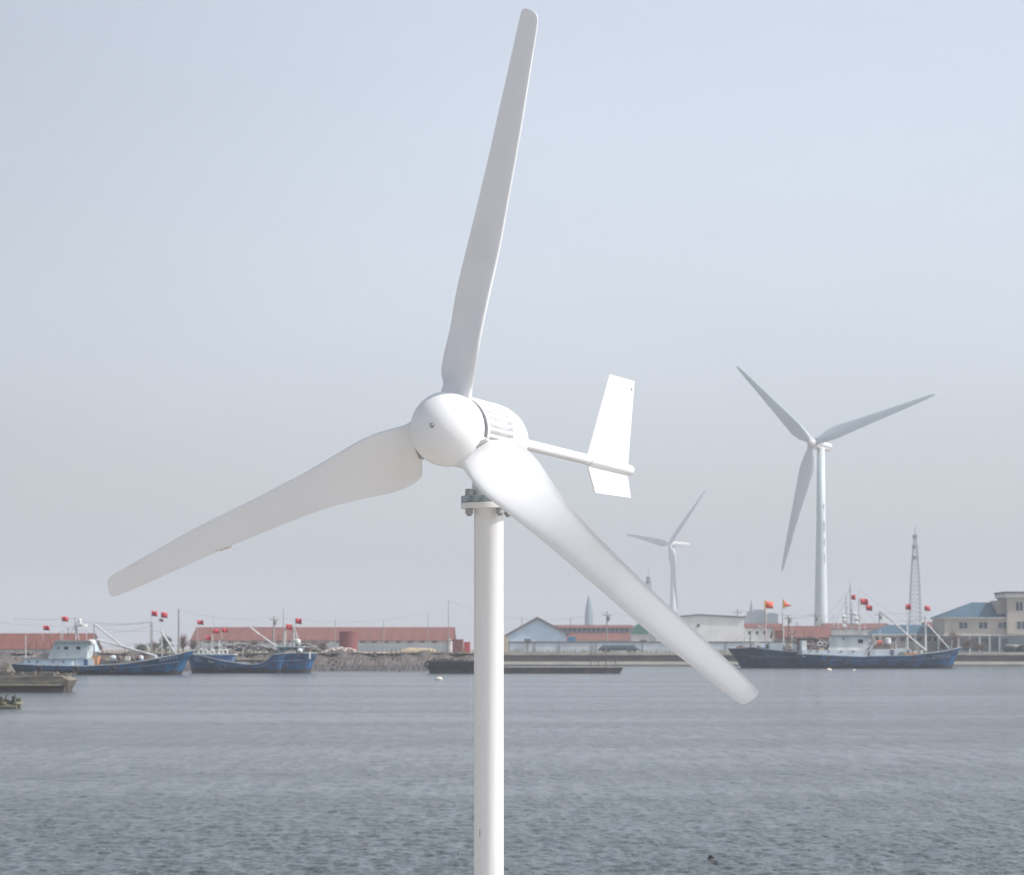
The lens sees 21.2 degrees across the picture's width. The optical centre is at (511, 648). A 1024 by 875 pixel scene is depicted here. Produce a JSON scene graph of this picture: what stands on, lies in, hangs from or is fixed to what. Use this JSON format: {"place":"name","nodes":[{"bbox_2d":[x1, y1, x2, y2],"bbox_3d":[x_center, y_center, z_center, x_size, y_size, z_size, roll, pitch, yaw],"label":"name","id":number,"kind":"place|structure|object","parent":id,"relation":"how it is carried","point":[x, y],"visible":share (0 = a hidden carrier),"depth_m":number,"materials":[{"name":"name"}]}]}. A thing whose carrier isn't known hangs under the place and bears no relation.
{"place":"outdoors","nodes":[
{"label":"outdoors","id":0,"kind":"place"},
{"bbox_2d":[0,650,473,670],"bbox_3d":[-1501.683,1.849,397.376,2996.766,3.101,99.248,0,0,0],"label":"embankment","id":1,"kind":"structure","parent":0,"point":[350,660],"depth_m":353.82,"materials":[{"name":"stone"}]},
{"bbox_2d":[10,651,470,670],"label":"boulders","id":2,"kind":"object","parent":1,"relation":"on","point":[336,660],"visible":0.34,"depth_m":354.15,"materials":[{"name":"stone"}]},
{"bbox_2d":[16,648,473,652],"bbox_3d":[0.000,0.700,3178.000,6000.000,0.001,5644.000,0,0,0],"label":"ground","id":3,"kind":"structure","parent":0,"point":[116,650],"depth_m":562.73,"materials":[{"name":"soil"}]},
{"bbox_2d":[0,633,101,653],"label":"warehouse","id":4,"kind":"structure","parent":3,"relation":"on","point":[11,641],"depth_m":444.02,"materials":[{"name":"red tile"}]},
{"bbox_2d":[136,643,147,651],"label":"shrub","id":5,"kind":"object","parent":3,"relation":"on","point":[143,647],"visible":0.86,"depth_m":403.58,"materials":[{"name":"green plant"}]},
{"bbox_2d":[150,621,151,648],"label":"utility pole","id":6,"kind":"object","parent":3,"relation":"on","point":[150,637],"visible":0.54,"depth_m":409.94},
{"bbox_2d":[147,641,159,651],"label":"shrub","id":7,"kind":"object","parent":3,"relation":"on","point":[154,645],"visible":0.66,"depth_m":419.77,"materials":[{"name":"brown plant"}]},
{"bbox_2d":[156,634,174,652],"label":"tree","id":8,"kind":"object","parent":3,"relation":"on","point":[165,647],"visible":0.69,"depth_m":404.59,"materials":[{"name":"grey plant"}]},
{"bbox_2d":[178,609,179,651],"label":"utility pole","id":9,"kind":"object","parent":3,"relation":"on","point":[179,630],"visible":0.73,"depth_m":399.89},
{"bbox_2d":[176,632,188,651],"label":"tree","id":10,"kind":"object","parent":3,"relation":"on","point":[183,644],"visible":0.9,"depth_m":406.81,"materials":[{"name":"brown plant"}]},
{"bbox_2d":[188,640,201,649],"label":"shrub","id":11,"kind":"object","parent":3,"relation":"on","point":[193,644],"visible":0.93,"depth_m":408.80,"materials":[{"name":"brown plant"}]},
{"bbox_2d":[193,642,276,653],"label":"rubble","id":12,"kind":"object","parent":3,"relation":"on","point":[257,647],"visible":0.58,"depth_m":371.25,"materials":[{"name":"grey stone"}]},
{"bbox_2d":[246,638,259,652],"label":"shrub","id":13,"kind":"object","parent":3,"relation":"on","point":[253,642],"visible":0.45,"depth_m":419.87,"materials":[{"name":"brown plant"}]},
{"bbox_2d":[269,616,278,647],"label":"utility pole","id":14,"kind":"object","parent":3,"relation":"on","point":[274,621],"visible":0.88,"depth_m":519.88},
{"bbox_2d":[286,643,322,652],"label":"rubble","id":15,"kind":"object","parent":3,"relation":"on","point":[315,649],"visible":0.41,"depth_m":364.86,"materials":[{"name":"grey stone"}]},
{"bbox_2d":[304,639,319,645],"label":"shrub","id":16,"kind":"object","parent":3,"relation":"on","point":[311,642],"visible":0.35,"depth_m":424.90,"materials":[{"name":"brown plant"}]},
{"bbox_2d":[317,641,329,650],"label":"shrub","id":17,"kind":"object","parent":3,"relation":"on","point":[322,646],"visible":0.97,"depth_m":421.85,"materials":[{"name":"brown plant"}]},
{"bbox_2d":[321,647,359,653],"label":"rubble","id":18,"kind":"object","parent":3,"relation":"on","point":[336,649],"visible":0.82,"depth_m":361.18,"materials":[{"name":"beige stone"}]},
{"bbox_2d":[339,631,357,651],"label":"storage tank","id":19,"kind":"object","parent":3,"relation":"on","point":[347,639],"visible":0.91,"depth_m":418.77,"materials":[{"name":"metal"}]},
{"bbox_2d":[2,647,728,652],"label":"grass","id":20,"kind":"structure","parent":3,"relation":"on","point":[230,651],"depth_m":366.81,"materials":[{"name":"plant"}]},
{"bbox_2d":[397,648,439,652],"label":"sand heap","id":21,"kind":"object","parent":3,"relation":"on","point":[415,650],"visible":0.59,"depth_m":383.95,"materials":[{"name":"beige sand"}]},
{"bbox_2d":[448,600,448,651],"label":"utility pole","id":22,"kind":"object","parent":3,"relation":"on","point":[448,625],"visible":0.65,"depth_m":469.94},
{"bbox_2d":[452,639,463,652],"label":"container","id":23,"kind":"object","parent":3,"relation":"on","point":[457,644],"visible":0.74,"depth_m":430.00,"materials":[{"name":"metal"}]},
{"bbox_2d":[464,642,469,652],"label":"container","id":24,"kind":"object","parent":3,"relation":"on","point":[467,646],"visible":0.8,"depth_m":426.00,"materials":[{"name":"red metal"}]},
{"bbox_2d":[554,625,633,640],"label":"workshop","id":25,"kind":"structure","parent":3,"relation":"on","point":[597,632],"depth_m":604.89,"materials":[{"name":"red tile"}]},
{"bbox_2d":[602,611,611,640],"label":"utility pole","id":26,"kind":"object","parent":3,"relation":"on","point":[607,617],"visible":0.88,"depth_m":469.93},
{"bbox_2d":[597,644,640,651],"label":"covered trailer","id":27,"kind":"object","parent":3,"relation":"on","point":[604,648],"visible":0.83,"depth_m":456.10,"materials":[{"name":"grey fabric"}]},
{"bbox_2d":[626,491,704,611],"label":"wind turbine","id":28,"kind":"object","parent":3,"relation":"on","point":[671,544],"visible":0.94,"depth_m":1598.87,"materials":[{"name":"white metal"}]},
{"bbox_2d":[504,652,1023,665],"bbox_3d":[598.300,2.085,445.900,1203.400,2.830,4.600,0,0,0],"label":"quay wall","id":29,"kind":"structure","parent":3,"relation":"on","point":[674,659],"depth_m":446.07,"materials":[{"name":"concrete"}]},
{"bbox_2d":[736,366,936,625],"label":"wind turbine","id":30,"kind":"object","parent":3,"relation":"on","point":[796,429],"visible":0.94,"depth_m":844.86,"materials":[{"name":"white paint"}]},
{"bbox_2d":[908,535,921,624],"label":"lattice tower","id":31,"kind":"structure","parent":3,"relation":"on","point":[914,546],"depth_m":899.25,"materials":[{"name":"metal"}]},
{"bbox_2d":[939,636,950,649],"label":"tree","id":32,"kind":"object","parent":3,"relation":"on","point":[942,645],"visible":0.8,"depth_m":462.82,"materials":[{"name":"brown plant"}]},
{"bbox_2d":[946,626,962,647],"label":"tree","id":33,"kind":"object","parent":3,"relation":"on","point":[954,640],"visible":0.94,"depth_m":461.85,"materials":[{"name":"brown plant"}]},
{"bbox_2d":[961,635,976,651],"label":"tree","id":34,"kind":"object","parent":3,"relation":"on","point":[967,645],"visible":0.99,"depth_m":459.83,"materials":[{"name":"brown plant"}]},
{"bbox_2d":[974,642,986,651],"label":"shrub","id":35,"kind":"object","parent":3,"relation":"on","point":[981,647],"visible":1,"depth_m":457.85,"materials":[{"name":"grey plant"}]},
{"bbox_2d":[1004,644,1015,651],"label":"shrub","id":36,"kind":"object","parent":3,"relation":"on","point":[1010,648],"visible":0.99,"depth_m":457.47,"materials":[{"name":"green plant"}]},
{"bbox_2d":[1015,644,1023,651],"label":"shrub","id":37,"kind":"object","parent":3,"relation":"on","point":[1020,648],"visible":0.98,"depth_m":456.44,"materials":[{"name":"green plant"}]},
{"bbox_2d":[283,609,283,645],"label":"utility pole","id":38,"kind":"object","parent":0,"point":[283,627],"visible":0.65,"depth_m":559.94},
{"bbox_2d":[190,627,455,650],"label":"warehouse","id":39,"kind":"structure","parent":0,"point":[398,638],"depth_m":602.54,"materials":[{"name":"red tile"}]},
{"bbox_2d":[383,620,383,651],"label":"utility pole","id":40,"kind":"object","parent":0,"point":[383,635],"visible":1,"depth_m":559.93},
{"bbox_2d":[107,8,757,874],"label":"wind turbine","id":41,"kind":"object","parent":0,"point":[487,446],"visible":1,"depth_m":10.06,"materials":[{"name":"metal"}]},
{"bbox_2d":[504,636,507,651],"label":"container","id":42,"kind":"object","parent":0,"point":[505,643],"visible":0.81,"depth_m":452.00,"materials":[{"name":"beige metal"}]},
{"bbox_2d":[0,666,1023,874],"bbox_3d":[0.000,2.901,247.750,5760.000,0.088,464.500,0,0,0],"label":"water","id":43,"kind":"structure","parent":0,"point":[658,770],"depth_m":62.73,"materials":[{"name":"grey liquid"}]},
{"bbox_2d":[0,694,22,708],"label":"raft","id":44,"kind":"object","parent":43,"relation":"on","point":[13,703],"visible":1,"depth_m":131.19,"materials":[{"name":"brown wood"}]},
{"bbox_2d":[0,663,77,691],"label":"barge","id":45,"kind":"object","parent":43,"relation":"on","point":[32,681],"visible":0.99,"depth_m":180.00,"materials":[{"name":"metal"}]},
{"bbox_2d":[10,593,194,674],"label":"fishing boat","id":46,"kind":"object","parent":43,"relation":"on","point":[64,656],"visible":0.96,"depth_m":298.10,"materials":[{"name":"paint"}]},
{"bbox_2d":[189,618,317,672],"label":"fishing boat","id":47,"kind":"object","parent":43,"relation":"on","point":[290,659],"visible":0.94,"depth_m":320.20,"materials":[{"name":"paint"}]},
{"bbox_2d":[424,653,622,672],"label":"barge","id":48,"kind":"object","parent":43,"relation":"on","point":[446,665],"visible":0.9,"depth_m":312.00,"materials":[{"name":"metal"}]},
{"bbox_2d":[727,599,824,667],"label":"fishing boat","id":49,"kind":"object","parent":43,"relation":"on","point":[769,655],"visible":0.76,"depth_m":400.36,"materials":[{"name":"paint"}]},
{"bbox_2d":[797,575,961,667],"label":"fishing boat","id":50,"kind":"object","parent":43,"relation":"on","point":[843,651],"visible":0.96,"depth_m":393.00,"materials":[{"name":"paint"}]},
{"bbox_2d":[875,611,882,627],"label":"utility pole","id":51,"kind":"object","parent":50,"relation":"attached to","point":[880,616],"visible":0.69,"depth_m":559.91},
{"bbox_2d":[0,0,1023,655],"label":"sky","id":52,"kind":"structure","parent":0,"point":[234,234],"materials":[{"name":"blue"}]},
{"bbox_2d":[505,617,569,640],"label":"hall","id":53,"kind":"structure","parent":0,"point":[539,629],"depth_m":520.00,"materials":[{"name":"metal"}]},
{"bbox_2d":[567,637,575,640],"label":"booth","id":54,"kind":"object","parent":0,"point":[571,638],"visible":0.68,"depth_m":500.00,"materials":[{"name":"blue metal"}]},
{"bbox_2d":[585,595,592,624],"bbox_3d":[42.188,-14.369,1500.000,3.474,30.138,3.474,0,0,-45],"label":"skyscraper","id":55,"kind":"structure","parent":0,"point":[588,616],"depth_m":1499.10,"materials":[{"name":"grey glass"}]},
{"bbox_2d":[630,624,648,640],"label":"shed","id":56,"kind":"structure","parent":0,"point":[638,632],"depth_m":545.00,"materials":[{"name":"metal"}]},
{"bbox_2d":[508,639,785,651],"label":"perimeter wall","id":57,"kind":"structure","parent":0,"point":[527,645],"depth_m":466.00,"materials":[{"name":"grey concrete"}]},
{"bbox_2d":[646,567,650,586],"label":"lattice tower","id":58,"kind":"structure","parent":0,"point":[648,579],"depth_m":999.28,"materials":[{"name":"metal"}]},
{"bbox_2d":[649,614,745,640],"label":"warehouse","id":59,"kind":"structure","parent":0,"point":[706,627],"depth_m":505.00,"materials":[{"name":"metal"}]},
{"bbox_2d":[747,599,755,622],"bbox_3d":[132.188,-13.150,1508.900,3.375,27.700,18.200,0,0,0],"label":"skyscraper","id":60,"kind":"structure","parent":0,"point":[751,615],"depth_m":1500.00,"materials":[{"name":"grey glass"}]},
{"bbox_2d":[753,610,764,622],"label":"skyscraper","id":61,"kind":"structure","parent":0,"point":[760,618],"depth_m":1540.00,"materials":[{"name":"grey glass"}]},
{"bbox_2d":[744,623,781,640],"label":"house","id":62,"kind":"structure","parent":0,"point":[755,634],"depth_m":520.00,"materials":[{"name":"white concrete"}]},
{"bbox_2d":[766,613,777,622],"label":"skyscraper","id":63,"kind":"structure","parent":0,"point":[772,619],"depth_m":1500.00,"materials":[{"name":"glass"}]},
{"bbox_2d":[770,626,831,649],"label":"house","id":64,"kind":"structure","parent":0,"point":[821,632],"depth_m":502.81,"materials":[{"name":"brown brick"}]},
{"bbox_2d":[803,635,813,649],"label":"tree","id":65,"kind":"object","parent":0,"point":[809,643],"visible":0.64,"depth_m":469.83,"materials":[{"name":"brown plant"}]},
{"bbox_2d":[821,623,888,634],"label":"warehouse","id":66,"kind":"structure","parent":0,"point":[866,627],"depth_m":621.28,"materials":[{"name":"red tile"}]},
{"bbox_2d":[862,625,935,651],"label":"house","id":67,"kind":"structure","parent":0,"point":[886,631],"depth_m":490.00,"materials":[{"name":"white concrete"}]},
{"bbox_2d":[922,622,932,627],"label":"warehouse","id":68,"kind":"structure","parent":0,"point":[931,625],"depth_m":625.10,"materials":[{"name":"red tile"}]},
{"bbox_2d":[931,591,1023,651],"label":"building","id":69,"kind":"structure","parent":0,"point":[997,625],"depth_m":480.00,"materials":[{"name":"beige concrete"}]},
{"bbox_2d":[959,622,967,628],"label":"window","id":70,"kind":"structure","parent":69,"relation":"in","point":[962,625],"depth_m":480.00,"materials":[{"name":"grey glass"}]},
{"bbox_2d":[979,622,987,628],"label":"window","id":71,"kind":"structure","parent":69,"relation":"in","point":[982,625],"depth_m":480.00,"materials":[{"name":"grey glass"}]},
{"bbox_2d":[998,622,1005,628],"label":"window","id":72,"kind":"structure","parent":69,"relation":"in","point":[1001,625],"depth_m":480.00,"materials":[{"name":"grey glass"}]},
{"bbox_2d":[1016,601,1022,610],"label":"window","id":73,"kind":"structure","parent":69,"relation":"in","point":[1019,604],"depth_m":479.30,"materials":[{"name":"grey glass"}]},
{"bbox_2d":[1017,621,1023,628],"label":"window","id":74,"kind":"structure","parent":69,"relation":"in","point":[1020,624],"depth_m":479.30,"materials":[{"name":"grey glass"}]}
]}

